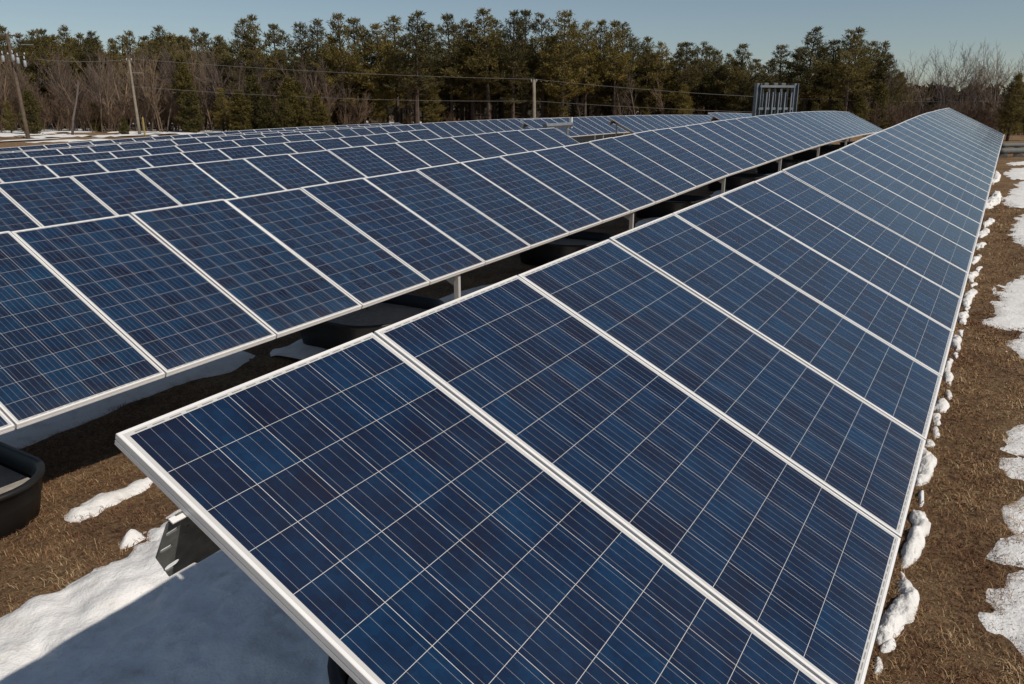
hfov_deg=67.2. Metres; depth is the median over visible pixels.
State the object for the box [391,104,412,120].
pine tree
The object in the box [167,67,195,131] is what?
bare tree
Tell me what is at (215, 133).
solar panel
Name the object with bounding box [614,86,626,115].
bare tree
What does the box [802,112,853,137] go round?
solar panel
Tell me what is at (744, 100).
pine tree
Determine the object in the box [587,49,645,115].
pine tree
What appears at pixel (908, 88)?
birch tree
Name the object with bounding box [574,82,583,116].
bare tree
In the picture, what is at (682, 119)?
solar panel
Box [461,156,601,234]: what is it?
solar panel
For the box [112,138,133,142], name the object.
solar panel
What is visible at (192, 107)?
young conifer
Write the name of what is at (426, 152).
solar panel
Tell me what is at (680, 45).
pine tree
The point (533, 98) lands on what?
utility pole
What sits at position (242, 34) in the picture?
pine tree
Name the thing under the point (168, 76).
bare tree
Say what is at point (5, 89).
bare tree
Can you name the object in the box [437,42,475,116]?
pine tree
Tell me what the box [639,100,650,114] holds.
pine tree
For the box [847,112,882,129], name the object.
solar panel
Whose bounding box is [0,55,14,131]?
bare tree
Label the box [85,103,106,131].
young conifer
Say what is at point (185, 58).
bare tree
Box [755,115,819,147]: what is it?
solar panel
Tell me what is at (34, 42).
pine tree
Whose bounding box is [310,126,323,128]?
solar panel
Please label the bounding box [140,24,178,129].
pine tree
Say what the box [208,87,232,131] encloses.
young conifer
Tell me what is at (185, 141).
solar panel
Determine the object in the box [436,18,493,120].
pine tree
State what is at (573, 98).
pine tree
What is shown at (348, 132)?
solar panel
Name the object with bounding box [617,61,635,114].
bare tree
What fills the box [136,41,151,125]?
pine tree
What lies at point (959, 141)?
solar panel
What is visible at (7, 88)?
bare tree
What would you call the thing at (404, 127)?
solar panel
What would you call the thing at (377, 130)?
solar panel
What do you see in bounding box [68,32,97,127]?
pine tree
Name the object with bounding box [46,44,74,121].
bare tree
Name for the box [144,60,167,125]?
bare tree
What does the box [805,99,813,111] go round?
pine tree
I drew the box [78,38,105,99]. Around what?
pine tree
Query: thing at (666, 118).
solar panel
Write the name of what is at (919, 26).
sky
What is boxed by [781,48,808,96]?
pine tree
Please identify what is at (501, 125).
solar panel
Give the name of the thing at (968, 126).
solar panel
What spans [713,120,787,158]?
solar panel
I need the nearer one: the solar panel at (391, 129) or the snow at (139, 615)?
the snow at (139, 615)
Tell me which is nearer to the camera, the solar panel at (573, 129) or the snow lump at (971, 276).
the snow lump at (971, 276)
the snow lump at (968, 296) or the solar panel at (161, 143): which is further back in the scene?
the solar panel at (161, 143)
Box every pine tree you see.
[0,26,31,87]
[7,48,49,123]
[8,33,44,97]
[15,29,50,128]
[20,45,51,122]
[26,28,62,112]
[28,36,56,99]
[36,49,76,127]
[40,33,81,128]
[46,24,95,128]
[65,37,92,124]
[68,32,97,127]
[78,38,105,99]
[79,30,113,127]
[99,37,130,125]
[103,35,136,125]
[117,30,146,127]
[117,35,159,126]
[133,39,172,127]
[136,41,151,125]
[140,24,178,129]
[155,32,197,127]
[171,35,197,89]
[186,27,216,129]
[193,31,217,128]
[202,35,243,105]
[207,36,239,58]
[208,57,243,124]
[219,17,267,118]
[233,13,281,100]
[258,23,293,96]
[264,28,304,92]
[268,21,329,112]
[294,18,336,83]
[309,40,345,123]
[310,12,379,123]
[323,48,359,95]
[330,85,349,124]
[331,16,380,123]
[337,63,368,96]
[340,88,359,124]
[347,27,398,123]
[348,80,377,123]
[350,22,406,122]
[368,89,388,123]
[371,40,388,121]
[371,75,404,122]
[372,15,421,122]
[383,10,446,123]
[386,77,413,118]
[387,58,419,122]
[391,76,420,123]
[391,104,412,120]
[392,46,422,124]
[404,22,453,122]
[409,54,444,122]
[419,77,445,122]
[427,61,466,121]
[429,12,473,121]
[433,91,449,121]
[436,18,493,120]
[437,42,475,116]
[438,21,505,120]
[445,39,490,120]
[453,67,503,119]
[457,99,468,120]
[460,7,513,119]
[465,38,501,119]
[483,9,538,118]
[483,18,520,118]
[484,52,514,118]
[488,39,514,119]
[503,9,538,118]
[503,93,511,118]
[505,73,531,118]
[506,12,570,117]
[520,43,539,113]
[526,45,570,117]
[526,63,551,106]
[529,8,593,117]
[543,79,569,117]
[548,61,578,108]
[559,23,590,116]
[560,19,607,116]
[570,58,593,116]
[573,19,621,115]
[575,54,609,115]
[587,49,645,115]
[593,63,639,115]
[595,90,617,115]
[597,20,636,115]
[601,21,655,115]
[611,36,651,114]
[617,96,637,114]
[626,55,671,110]
[627,55,666,114]
[629,49,666,111]
[630,36,667,113]
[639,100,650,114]
[645,41,680,114]
[655,84,676,114]
[665,41,707,108]
[667,43,691,107]
[673,83,694,114]
[674,40,730,114]
[681,91,697,114]
[682,45,728,114]
[685,95,696,114]
[692,64,737,112]
[703,50,732,112]
[703,98,720,112]
[713,52,740,103]
[713,92,730,112]
[716,43,763,112]
[724,84,741,112]
[731,75,753,113]
[742,58,765,113]
[755,43,808,105]
[755,60,787,91]
[777,26,837,111]
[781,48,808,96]
[787,81,801,112]
[799,91,821,111]
[802,46,836,110]
[802,70,835,110]
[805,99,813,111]
[810,29,880,111]
[810,39,856,110]
[823,26,888,111]
[848,40,901,119]
[853,40,881,98]
[868,54,910,105]
[889,84,903,108]
[890,71,914,107]
[904,83,915,111]
[995,71,1023,140]
[1013,96,1023,132]
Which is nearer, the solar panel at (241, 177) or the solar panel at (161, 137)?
the solar panel at (241, 177)
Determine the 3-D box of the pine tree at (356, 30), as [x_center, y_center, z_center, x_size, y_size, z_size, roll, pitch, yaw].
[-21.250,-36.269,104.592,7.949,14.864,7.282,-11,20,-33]
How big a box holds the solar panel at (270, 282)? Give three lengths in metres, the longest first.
1.956 x 0.998 x 0.040 m
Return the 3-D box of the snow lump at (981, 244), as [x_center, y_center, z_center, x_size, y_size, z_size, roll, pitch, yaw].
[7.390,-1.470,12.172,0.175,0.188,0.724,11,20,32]
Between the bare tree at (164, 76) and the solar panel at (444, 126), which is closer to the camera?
the solar panel at (444, 126)
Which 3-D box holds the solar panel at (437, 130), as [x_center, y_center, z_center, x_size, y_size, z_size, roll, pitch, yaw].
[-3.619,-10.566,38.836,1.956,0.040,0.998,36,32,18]
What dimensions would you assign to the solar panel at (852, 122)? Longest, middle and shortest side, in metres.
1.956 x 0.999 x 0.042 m
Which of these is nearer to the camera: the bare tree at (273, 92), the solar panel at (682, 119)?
the solar panel at (682, 119)
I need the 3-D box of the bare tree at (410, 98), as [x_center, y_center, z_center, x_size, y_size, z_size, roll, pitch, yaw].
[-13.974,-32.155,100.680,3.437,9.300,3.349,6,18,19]
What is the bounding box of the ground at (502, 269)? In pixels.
[0,111,1023,683]
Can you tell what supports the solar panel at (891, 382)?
on the panel rack at (187, 539)
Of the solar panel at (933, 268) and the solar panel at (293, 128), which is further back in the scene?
the solar panel at (293, 128)
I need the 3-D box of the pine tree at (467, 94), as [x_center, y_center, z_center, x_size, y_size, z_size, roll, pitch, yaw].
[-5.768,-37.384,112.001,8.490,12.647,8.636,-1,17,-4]
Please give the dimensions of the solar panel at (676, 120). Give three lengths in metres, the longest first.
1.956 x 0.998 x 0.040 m
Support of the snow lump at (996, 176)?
on the ground at (502, 269)
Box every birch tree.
[862,65,910,106]
[867,53,913,117]
[894,50,930,108]
[896,63,937,117]
[900,49,943,113]
[918,40,983,109]
[925,46,966,109]
[938,59,975,109]
[947,49,979,110]
[951,44,1005,110]
[955,42,994,106]
[966,42,1007,106]
[967,37,1022,114]
[970,55,1015,128]
[995,64,1023,110]
[1001,50,1023,108]
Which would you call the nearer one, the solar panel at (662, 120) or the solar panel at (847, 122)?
the solar panel at (847, 122)
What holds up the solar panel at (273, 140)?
on the panel rack
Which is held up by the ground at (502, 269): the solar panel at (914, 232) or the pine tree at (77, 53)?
the pine tree at (77, 53)
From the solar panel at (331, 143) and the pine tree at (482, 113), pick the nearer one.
the solar panel at (331, 143)
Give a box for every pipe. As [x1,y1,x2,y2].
[999,148,1023,157]
[1001,143,1023,147]
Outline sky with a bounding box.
[0,0,1023,108]
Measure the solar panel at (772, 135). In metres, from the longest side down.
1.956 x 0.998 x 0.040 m
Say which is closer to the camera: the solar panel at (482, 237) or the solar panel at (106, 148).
the solar panel at (482, 237)
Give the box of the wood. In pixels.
[46,80,1020,121]
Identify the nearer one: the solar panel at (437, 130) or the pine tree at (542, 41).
the solar panel at (437, 130)
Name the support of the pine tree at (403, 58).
on the ground at (502, 269)
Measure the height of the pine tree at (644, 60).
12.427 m
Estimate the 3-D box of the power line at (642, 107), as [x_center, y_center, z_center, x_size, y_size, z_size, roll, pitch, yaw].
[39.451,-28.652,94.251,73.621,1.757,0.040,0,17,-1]
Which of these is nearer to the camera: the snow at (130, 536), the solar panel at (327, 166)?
the snow at (130, 536)
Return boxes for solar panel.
[0,147,20,151]
[0,151,27,158]
[0,157,39,167]
[0,165,57,182]
[0,176,116,226]
[0,190,40,231]
[0,231,164,428]
[0,410,14,434]
[11,214,275,376]
[19,145,46,149]
[23,149,62,156]
[32,154,79,164]
[44,143,69,147]
[45,161,106,176]
[57,147,94,154]
[67,141,92,145]
[69,145,95,147]
[70,169,179,215]
[72,152,115,161]
[88,144,123,152]
[89,140,113,144]
[94,156,151,171]
[109,149,149,157]
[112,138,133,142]
[115,333,824,683]
[117,142,151,149]
[120,141,142,143]
[130,199,361,337]
[132,137,154,140]
[136,163,237,204]
[139,152,192,166]
[144,146,181,154]
[145,140,176,147]
[152,135,173,139]
[170,134,190,138]
[171,138,201,144]
[175,143,211,151]
[180,149,230,162]
[188,133,208,136]
[193,158,284,196]
[196,136,223,142]
[205,140,239,148]
[206,132,225,135]
[218,135,244,140]
[218,146,264,158]
[223,131,239,133]
[225,188,429,308]
[226,133,244,135]
[232,138,264,146]
[239,130,255,132]
[240,134,264,138]
[243,154,327,189]
[253,143,295,155]
[254,129,269,131]
[258,136,288,143]
[261,131,278,132]
[261,132,282,136]
[269,128,283,130]
[282,131,301,134]
[282,134,311,141]
[283,127,298,129]
[284,140,324,152]
[288,150,365,182]
[296,127,311,129]
[299,130,319,133]
[300,178,484,284]
[305,132,332,139]
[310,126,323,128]
[312,138,350,149]
[317,129,343,137]
[328,146,400,176]
[334,128,359,136]
[339,135,376,146]
[351,128,373,135]
[363,133,398,143]
[364,143,430,171]
[364,170,530,264]
[366,127,388,133]
[374,275,900,683]
[380,125,401,132]
[386,131,420,141]
[395,125,414,130]
[395,140,457,166]
[408,129,440,139]
[409,124,441,137]
[416,162,568,248]
[421,123,453,137]
[425,137,483,161]
[433,122,464,136]
[445,121,474,134]
[451,134,506,157]
[456,121,484,133]
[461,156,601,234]
[467,120,494,132]
[475,132,527,154]
[477,120,503,131]
[488,119,512,130]
[497,119,522,129]
[498,130,547,150]
[499,151,630,223]
[507,119,530,129]
[518,129,563,147]
[518,239,925,537]
[520,119,542,128]
[531,119,569,136]
[534,146,654,212]
[538,128,578,145]
[542,118,578,136]
[550,118,587,136]
[561,117,596,135]
[563,142,676,203]
[573,117,604,134]
[577,117,612,133]
[586,117,619,133]
[589,137,696,195]
[594,116,626,132]
[601,116,629,132]
[607,116,642,132]
[609,213,941,439]
[612,134,713,187]
[618,116,648,131]
[626,115,656,129]
[633,130,729,181]
[634,115,664,128]
[642,115,670,127]
[650,115,676,127]
[652,128,742,175]
[657,115,681,126]
[665,115,687,125]
[670,126,755,170]
[672,115,692,124]
[673,195,953,375]
[678,115,698,123]
[684,115,702,123]
[685,124,767,166]
[691,115,706,122]
[696,115,712,121]
[700,122,777,162]
[708,113,727,119]
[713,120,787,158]
[717,113,732,118]
[720,181,961,331]
[724,113,737,118]
[725,119,796,155]
[735,117,804,152]
[746,116,812,150]
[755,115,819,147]
[755,171,968,298]
[765,115,826,145]
[772,114,832,143]
[780,113,837,141]
[782,161,973,272]
[789,112,843,140]
[795,112,848,138]
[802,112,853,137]
[805,155,977,252]
[808,111,858,136]
[813,111,862,135]
[819,111,866,134]
[823,149,980,237]
[824,111,870,134]
[829,111,873,133]
[834,111,876,132]
[838,111,879,131]
[839,143,983,223]
[841,111,881,130]
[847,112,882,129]
[853,138,986,211]
[865,134,988,200]
[874,130,990,191]
[883,127,992,184]
[891,124,993,178]
[898,122,995,172]
[904,119,996,167]
[910,117,997,162]
[915,115,998,157]
[920,114,999,154]
[924,113,999,150]
[928,112,1000,148]
[932,111,1001,145]
[935,110,1001,143]
[938,109,1002,141]
[940,109,1002,139]
[943,109,1003,137]
[945,108,1003,136]
[948,108,1003,135]
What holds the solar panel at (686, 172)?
on the panel rack at (455, 281)
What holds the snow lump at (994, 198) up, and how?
on the ground at (502, 269)
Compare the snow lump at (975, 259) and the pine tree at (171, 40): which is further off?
the pine tree at (171, 40)
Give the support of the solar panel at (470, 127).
on the panel rack
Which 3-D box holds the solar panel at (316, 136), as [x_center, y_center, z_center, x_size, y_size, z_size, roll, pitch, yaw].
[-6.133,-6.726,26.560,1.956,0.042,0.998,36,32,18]
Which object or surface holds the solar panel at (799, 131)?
on the panel rack at (455, 281)
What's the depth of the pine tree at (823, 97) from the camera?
113.42 m
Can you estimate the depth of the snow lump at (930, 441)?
5.62 m
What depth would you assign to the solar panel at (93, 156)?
20.29 m
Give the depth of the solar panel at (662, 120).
39.84 m
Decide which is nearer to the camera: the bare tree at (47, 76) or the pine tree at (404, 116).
the bare tree at (47, 76)
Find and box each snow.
[0,121,421,142]
[0,171,773,448]
[0,509,328,683]
[64,477,152,522]
[120,529,145,548]
[978,341,1023,655]
[982,161,1023,340]
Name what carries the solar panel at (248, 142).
on the panel rack
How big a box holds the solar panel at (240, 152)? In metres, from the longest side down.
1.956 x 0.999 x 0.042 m
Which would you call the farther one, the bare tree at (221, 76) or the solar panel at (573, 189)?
the bare tree at (221, 76)
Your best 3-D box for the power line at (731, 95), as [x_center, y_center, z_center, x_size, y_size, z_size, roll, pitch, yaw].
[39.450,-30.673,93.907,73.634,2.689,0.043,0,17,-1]
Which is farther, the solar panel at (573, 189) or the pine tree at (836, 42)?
the pine tree at (836, 42)
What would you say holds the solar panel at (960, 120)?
on the panel rack at (187, 539)
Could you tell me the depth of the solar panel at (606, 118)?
45.28 m
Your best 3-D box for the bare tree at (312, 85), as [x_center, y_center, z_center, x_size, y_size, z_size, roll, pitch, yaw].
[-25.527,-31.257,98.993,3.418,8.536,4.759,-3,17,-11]
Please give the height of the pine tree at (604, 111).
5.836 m
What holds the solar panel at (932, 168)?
on the panel rack at (187, 539)
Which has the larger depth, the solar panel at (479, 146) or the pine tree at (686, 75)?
the pine tree at (686, 75)
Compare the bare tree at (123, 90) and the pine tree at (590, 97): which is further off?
the pine tree at (590, 97)
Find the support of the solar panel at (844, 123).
on the panel rack at (455, 281)
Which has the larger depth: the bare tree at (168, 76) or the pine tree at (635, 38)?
the pine tree at (635, 38)
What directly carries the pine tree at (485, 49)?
on the ground at (502, 269)
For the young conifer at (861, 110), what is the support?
on the ground at (502, 269)
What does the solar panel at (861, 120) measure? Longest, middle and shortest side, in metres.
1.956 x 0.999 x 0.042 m
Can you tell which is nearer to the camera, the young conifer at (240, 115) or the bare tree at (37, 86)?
the young conifer at (240, 115)
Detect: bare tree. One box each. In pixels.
[0,51,16,129]
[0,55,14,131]
[0,58,39,124]
[0,65,16,125]
[0,65,38,131]
[0,70,23,124]
[3,49,45,125]
[8,47,30,126]
[23,71,41,102]
[32,42,71,130]
[35,63,57,90]
[38,50,73,128]
[42,54,83,130]
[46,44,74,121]
[50,52,74,120]
[57,60,76,130]
[64,68,82,128]
[68,59,101,130]
[69,72,85,130]
[71,56,115,130]
[72,69,91,128]
[75,72,103,128]
[81,49,119,131]
[85,67,117,130]
[91,67,120,130]
[92,50,118,131]
[97,47,122,129]
[100,42,128,130]
[103,64,122,129]
[114,70,134,113]
[117,45,139,115]
[117,61,135,129]
[117,76,150,129]
[118,54,146,128]
[123,40,163,108]
[129,59,154,130]
[131,53,162,131]
[132,47,149,126]
[135,39,162,126]
[137,65,152,130]
[138,52,163,131]
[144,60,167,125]
[147,44,175,130]
[152,47,180,103]
[160,44,193,130]
[160,81,174,128]
[166,64,184,131]
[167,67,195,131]
[170,45,198,83]
[172,68,203,103]
[185,38,228,130]
[188,46,226,112]
[188,50,206,114]
[192,54,217,127]
[192,67,223,131]
[193,60,211,127]
[204,48,236,131]
[213,62,234,129]
[221,69,249,96]
[228,58,245,108]
[250,51,277,94]
[256,57,275,99]
[268,71,283,98]
[275,59,304,84]
[292,59,324,114]
[299,61,316,93]
[301,72,326,103]
[302,67,325,110]
[308,58,318,106]
[318,56,344,112]
[333,70,359,124]
[390,60,414,115]
[402,89,414,115]
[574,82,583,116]
[588,91,595,116]
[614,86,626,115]
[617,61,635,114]
[650,69,665,114]
[694,90,704,114]
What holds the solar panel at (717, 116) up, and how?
on the panel rack
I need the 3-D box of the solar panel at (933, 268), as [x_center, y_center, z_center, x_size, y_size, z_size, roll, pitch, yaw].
[3.177,-1.019,6.999,1.956,0.040,0.998,36,32,18]
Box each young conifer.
[1,100,17,132]
[17,89,43,133]
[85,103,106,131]
[118,117,129,133]
[169,54,203,131]
[176,82,206,132]
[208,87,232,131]
[226,89,254,130]
[242,73,269,129]
[255,93,278,128]
[270,98,294,127]
[274,76,306,126]
[289,80,310,126]
[300,93,335,126]
[810,102,820,110]
[830,98,845,111]
[849,96,870,120]
[865,83,892,129]
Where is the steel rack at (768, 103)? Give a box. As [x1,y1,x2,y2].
[752,83,798,116]
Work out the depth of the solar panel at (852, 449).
3.66 m
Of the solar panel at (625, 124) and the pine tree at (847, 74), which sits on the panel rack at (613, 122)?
the solar panel at (625, 124)
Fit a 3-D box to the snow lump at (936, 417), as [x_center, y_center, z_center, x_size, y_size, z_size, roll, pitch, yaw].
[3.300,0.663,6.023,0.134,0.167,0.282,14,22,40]
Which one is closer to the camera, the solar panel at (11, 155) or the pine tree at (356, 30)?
the solar panel at (11, 155)
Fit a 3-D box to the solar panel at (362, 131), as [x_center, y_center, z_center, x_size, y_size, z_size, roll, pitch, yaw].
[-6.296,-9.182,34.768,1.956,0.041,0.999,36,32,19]
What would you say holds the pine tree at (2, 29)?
on the ground at (502, 269)
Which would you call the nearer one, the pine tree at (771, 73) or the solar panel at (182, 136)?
the solar panel at (182, 136)
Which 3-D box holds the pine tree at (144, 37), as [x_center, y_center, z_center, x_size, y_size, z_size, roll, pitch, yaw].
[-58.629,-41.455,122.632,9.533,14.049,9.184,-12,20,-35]
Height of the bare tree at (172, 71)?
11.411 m
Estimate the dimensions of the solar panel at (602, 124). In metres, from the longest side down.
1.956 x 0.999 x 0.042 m
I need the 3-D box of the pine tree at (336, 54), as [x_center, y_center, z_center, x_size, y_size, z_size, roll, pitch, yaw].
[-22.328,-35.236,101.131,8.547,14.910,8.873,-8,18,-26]
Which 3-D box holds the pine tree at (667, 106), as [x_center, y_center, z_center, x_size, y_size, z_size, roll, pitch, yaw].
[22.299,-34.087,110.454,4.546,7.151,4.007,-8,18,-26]
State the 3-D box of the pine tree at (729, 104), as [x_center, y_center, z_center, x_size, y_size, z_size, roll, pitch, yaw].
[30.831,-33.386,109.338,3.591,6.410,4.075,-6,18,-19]
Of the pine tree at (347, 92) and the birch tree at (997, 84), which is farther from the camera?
the pine tree at (347, 92)
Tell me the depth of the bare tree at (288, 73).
96.64 m
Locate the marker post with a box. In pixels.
[142,117,145,135]
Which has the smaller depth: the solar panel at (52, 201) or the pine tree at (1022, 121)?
the solar panel at (52, 201)
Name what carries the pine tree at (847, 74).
on the ground at (502, 269)
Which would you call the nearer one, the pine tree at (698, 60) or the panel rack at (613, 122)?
the panel rack at (613, 122)
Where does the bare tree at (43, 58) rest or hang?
on the ground at (502, 269)
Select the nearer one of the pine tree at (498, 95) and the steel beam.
the steel beam
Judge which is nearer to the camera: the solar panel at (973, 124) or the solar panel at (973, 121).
the solar panel at (973, 124)
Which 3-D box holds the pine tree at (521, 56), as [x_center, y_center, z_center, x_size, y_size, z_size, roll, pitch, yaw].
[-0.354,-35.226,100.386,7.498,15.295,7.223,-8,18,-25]
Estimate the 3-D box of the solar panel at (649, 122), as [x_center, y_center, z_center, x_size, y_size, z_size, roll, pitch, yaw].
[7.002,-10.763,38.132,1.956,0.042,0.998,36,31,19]
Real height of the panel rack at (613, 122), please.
1.585 m
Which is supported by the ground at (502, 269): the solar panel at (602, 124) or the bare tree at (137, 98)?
the bare tree at (137, 98)
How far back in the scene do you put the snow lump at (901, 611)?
3.79 m
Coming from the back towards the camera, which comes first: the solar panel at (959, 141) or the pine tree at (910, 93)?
the pine tree at (910, 93)
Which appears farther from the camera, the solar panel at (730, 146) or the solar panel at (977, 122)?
the solar panel at (977, 122)
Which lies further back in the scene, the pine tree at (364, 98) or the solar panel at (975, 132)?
the pine tree at (364, 98)
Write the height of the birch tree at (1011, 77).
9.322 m
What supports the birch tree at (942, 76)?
on the ground at (502, 269)
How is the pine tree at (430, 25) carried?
on the ground at (502, 269)
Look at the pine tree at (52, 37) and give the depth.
108.95 m
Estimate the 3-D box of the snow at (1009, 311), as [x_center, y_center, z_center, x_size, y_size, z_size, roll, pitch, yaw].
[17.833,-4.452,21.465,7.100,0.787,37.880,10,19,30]
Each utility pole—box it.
[0,33,32,138]
[126,58,142,133]
[531,79,536,117]
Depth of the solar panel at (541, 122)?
39.05 m
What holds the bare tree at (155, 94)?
on the ground at (502, 269)
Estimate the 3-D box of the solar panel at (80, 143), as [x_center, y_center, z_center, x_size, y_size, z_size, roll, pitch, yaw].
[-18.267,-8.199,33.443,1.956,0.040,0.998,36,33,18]
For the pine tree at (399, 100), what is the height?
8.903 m
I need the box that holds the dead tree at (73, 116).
[69,81,81,134]
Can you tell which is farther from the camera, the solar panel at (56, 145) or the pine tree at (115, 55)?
the pine tree at (115, 55)
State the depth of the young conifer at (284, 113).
88.72 m
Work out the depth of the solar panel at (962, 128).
19.98 m
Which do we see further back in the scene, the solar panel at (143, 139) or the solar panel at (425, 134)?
the solar panel at (143, 139)
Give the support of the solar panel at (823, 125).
on the panel rack at (455, 281)
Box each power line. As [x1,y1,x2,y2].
[39,59,126,61]
[137,59,512,78]
[142,87,435,100]
[535,79,1001,101]
[540,101,739,111]
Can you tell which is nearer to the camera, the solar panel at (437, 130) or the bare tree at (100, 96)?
the solar panel at (437, 130)
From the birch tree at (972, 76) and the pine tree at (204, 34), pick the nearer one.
the birch tree at (972, 76)
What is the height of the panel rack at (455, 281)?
2.566 m
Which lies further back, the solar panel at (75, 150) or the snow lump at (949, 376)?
the solar panel at (75, 150)
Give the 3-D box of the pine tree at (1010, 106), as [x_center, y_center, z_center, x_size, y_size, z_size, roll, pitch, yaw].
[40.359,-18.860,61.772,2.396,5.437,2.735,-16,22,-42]
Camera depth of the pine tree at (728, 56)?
107.75 m
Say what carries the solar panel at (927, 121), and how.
on the panel rack at (187, 539)
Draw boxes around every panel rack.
[15,135,867,428]
[155,157,998,576]
[522,123,603,142]
[609,120,633,136]
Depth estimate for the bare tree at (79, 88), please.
105.88 m
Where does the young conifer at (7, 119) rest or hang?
on the ground at (502, 269)
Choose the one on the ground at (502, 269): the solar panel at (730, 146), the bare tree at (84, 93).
the bare tree at (84, 93)
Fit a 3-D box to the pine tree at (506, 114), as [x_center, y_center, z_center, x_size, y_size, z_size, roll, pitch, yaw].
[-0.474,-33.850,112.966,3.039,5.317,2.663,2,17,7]
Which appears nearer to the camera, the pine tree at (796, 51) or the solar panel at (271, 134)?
the solar panel at (271, 134)
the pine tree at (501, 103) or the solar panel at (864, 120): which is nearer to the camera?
the solar panel at (864, 120)
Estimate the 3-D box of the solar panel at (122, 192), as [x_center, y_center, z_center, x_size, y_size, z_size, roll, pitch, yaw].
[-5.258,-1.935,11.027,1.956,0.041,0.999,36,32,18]
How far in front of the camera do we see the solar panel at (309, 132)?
32.51 m
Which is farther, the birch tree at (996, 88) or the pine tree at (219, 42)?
the pine tree at (219, 42)
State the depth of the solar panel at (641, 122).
37.36 m
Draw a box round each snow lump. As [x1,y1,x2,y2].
[873,657,882,674]
[875,579,919,644]
[880,637,895,652]
[899,571,905,579]
[901,510,930,568]
[915,447,936,486]
[918,490,923,506]
[925,439,934,447]
[931,413,940,425]
[931,426,939,437]
[934,398,949,412]
[943,358,953,385]
[945,390,952,399]
[950,335,961,351]
[957,311,968,324]
[961,289,977,308]
[967,271,978,281]
[972,254,981,264]
[975,242,985,249]
[978,228,989,237]
[981,218,994,226]
[985,191,1001,208]
[992,171,1000,184]
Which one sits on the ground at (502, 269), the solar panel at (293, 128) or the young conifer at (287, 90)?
the young conifer at (287, 90)
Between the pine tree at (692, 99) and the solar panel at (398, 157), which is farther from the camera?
the pine tree at (692, 99)
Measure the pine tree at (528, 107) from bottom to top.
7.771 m
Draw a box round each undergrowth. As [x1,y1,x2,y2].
[0,82,376,132]
[368,109,726,123]
[848,97,1023,135]
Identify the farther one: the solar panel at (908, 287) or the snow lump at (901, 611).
the solar panel at (908, 287)
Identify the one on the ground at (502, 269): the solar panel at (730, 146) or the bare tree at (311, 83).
the bare tree at (311, 83)
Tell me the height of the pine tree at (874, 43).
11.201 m
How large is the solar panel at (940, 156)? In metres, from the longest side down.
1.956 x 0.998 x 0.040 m
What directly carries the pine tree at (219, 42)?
on the ground at (502, 269)
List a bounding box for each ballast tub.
[0,442,44,539]
[299,294,443,348]
[327,656,356,683]
[519,231,614,265]
[636,195,708,217]
[708,173,767,190]
[757,159,806,173]
[792,150,833,160]
[820,144,844,150]
[839,141,855,144]
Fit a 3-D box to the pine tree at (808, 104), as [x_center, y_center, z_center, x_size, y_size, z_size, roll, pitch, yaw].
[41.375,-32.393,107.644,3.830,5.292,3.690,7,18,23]
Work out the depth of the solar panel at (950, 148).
15.08 m
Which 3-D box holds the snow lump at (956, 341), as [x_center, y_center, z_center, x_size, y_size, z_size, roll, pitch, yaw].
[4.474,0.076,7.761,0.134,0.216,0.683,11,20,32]
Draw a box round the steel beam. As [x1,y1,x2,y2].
[543,117,572,135]
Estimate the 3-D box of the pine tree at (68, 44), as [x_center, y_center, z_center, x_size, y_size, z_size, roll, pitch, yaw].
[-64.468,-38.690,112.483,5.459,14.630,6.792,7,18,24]
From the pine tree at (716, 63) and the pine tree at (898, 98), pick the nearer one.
the pine tree at (898, 98)
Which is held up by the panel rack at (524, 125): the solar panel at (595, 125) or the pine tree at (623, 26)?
the solar panel at (595, 125)
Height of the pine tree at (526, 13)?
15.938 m
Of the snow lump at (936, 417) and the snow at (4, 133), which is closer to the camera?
the snow lump at (936, 417)
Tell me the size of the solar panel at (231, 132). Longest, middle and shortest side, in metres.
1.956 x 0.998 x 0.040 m
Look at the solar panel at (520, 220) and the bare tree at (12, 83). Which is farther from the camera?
the bare tree at (12, 83)
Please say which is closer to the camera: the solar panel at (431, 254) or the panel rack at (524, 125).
the solar panel at (431, 254)
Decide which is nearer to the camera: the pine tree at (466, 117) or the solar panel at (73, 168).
the solar panel at (73, 168)
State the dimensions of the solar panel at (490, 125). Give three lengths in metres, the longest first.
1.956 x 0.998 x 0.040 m
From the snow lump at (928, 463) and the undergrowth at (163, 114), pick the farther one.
the undergrowth at (163, 114)
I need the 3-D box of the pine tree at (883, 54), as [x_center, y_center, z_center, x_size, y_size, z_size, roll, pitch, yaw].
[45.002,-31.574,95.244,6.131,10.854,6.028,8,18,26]
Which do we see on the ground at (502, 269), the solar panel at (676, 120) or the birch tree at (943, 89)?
the birch tree at (943, 89)
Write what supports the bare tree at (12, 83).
on the ground at (502, 269)
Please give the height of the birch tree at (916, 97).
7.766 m
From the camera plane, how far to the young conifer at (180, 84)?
96.27 m
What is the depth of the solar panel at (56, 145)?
32.87 m
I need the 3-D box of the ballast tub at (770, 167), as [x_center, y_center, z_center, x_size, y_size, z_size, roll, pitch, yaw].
[8.374,-5.460,23.972,1.384,0.378,1.504,10,19,30]
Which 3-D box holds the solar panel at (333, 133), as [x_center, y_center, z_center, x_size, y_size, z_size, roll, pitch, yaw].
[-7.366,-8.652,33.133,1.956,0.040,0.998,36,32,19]
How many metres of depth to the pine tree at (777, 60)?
98.04 m
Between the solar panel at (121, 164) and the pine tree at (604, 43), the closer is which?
the solar panel at (121, 164)
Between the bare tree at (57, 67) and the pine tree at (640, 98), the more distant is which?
the pine tree at (640, 98)
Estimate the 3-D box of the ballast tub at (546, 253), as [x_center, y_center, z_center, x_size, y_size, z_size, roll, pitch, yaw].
[0.884,-1.533,12.603,1.384,0.378,1.504,10,19,30]

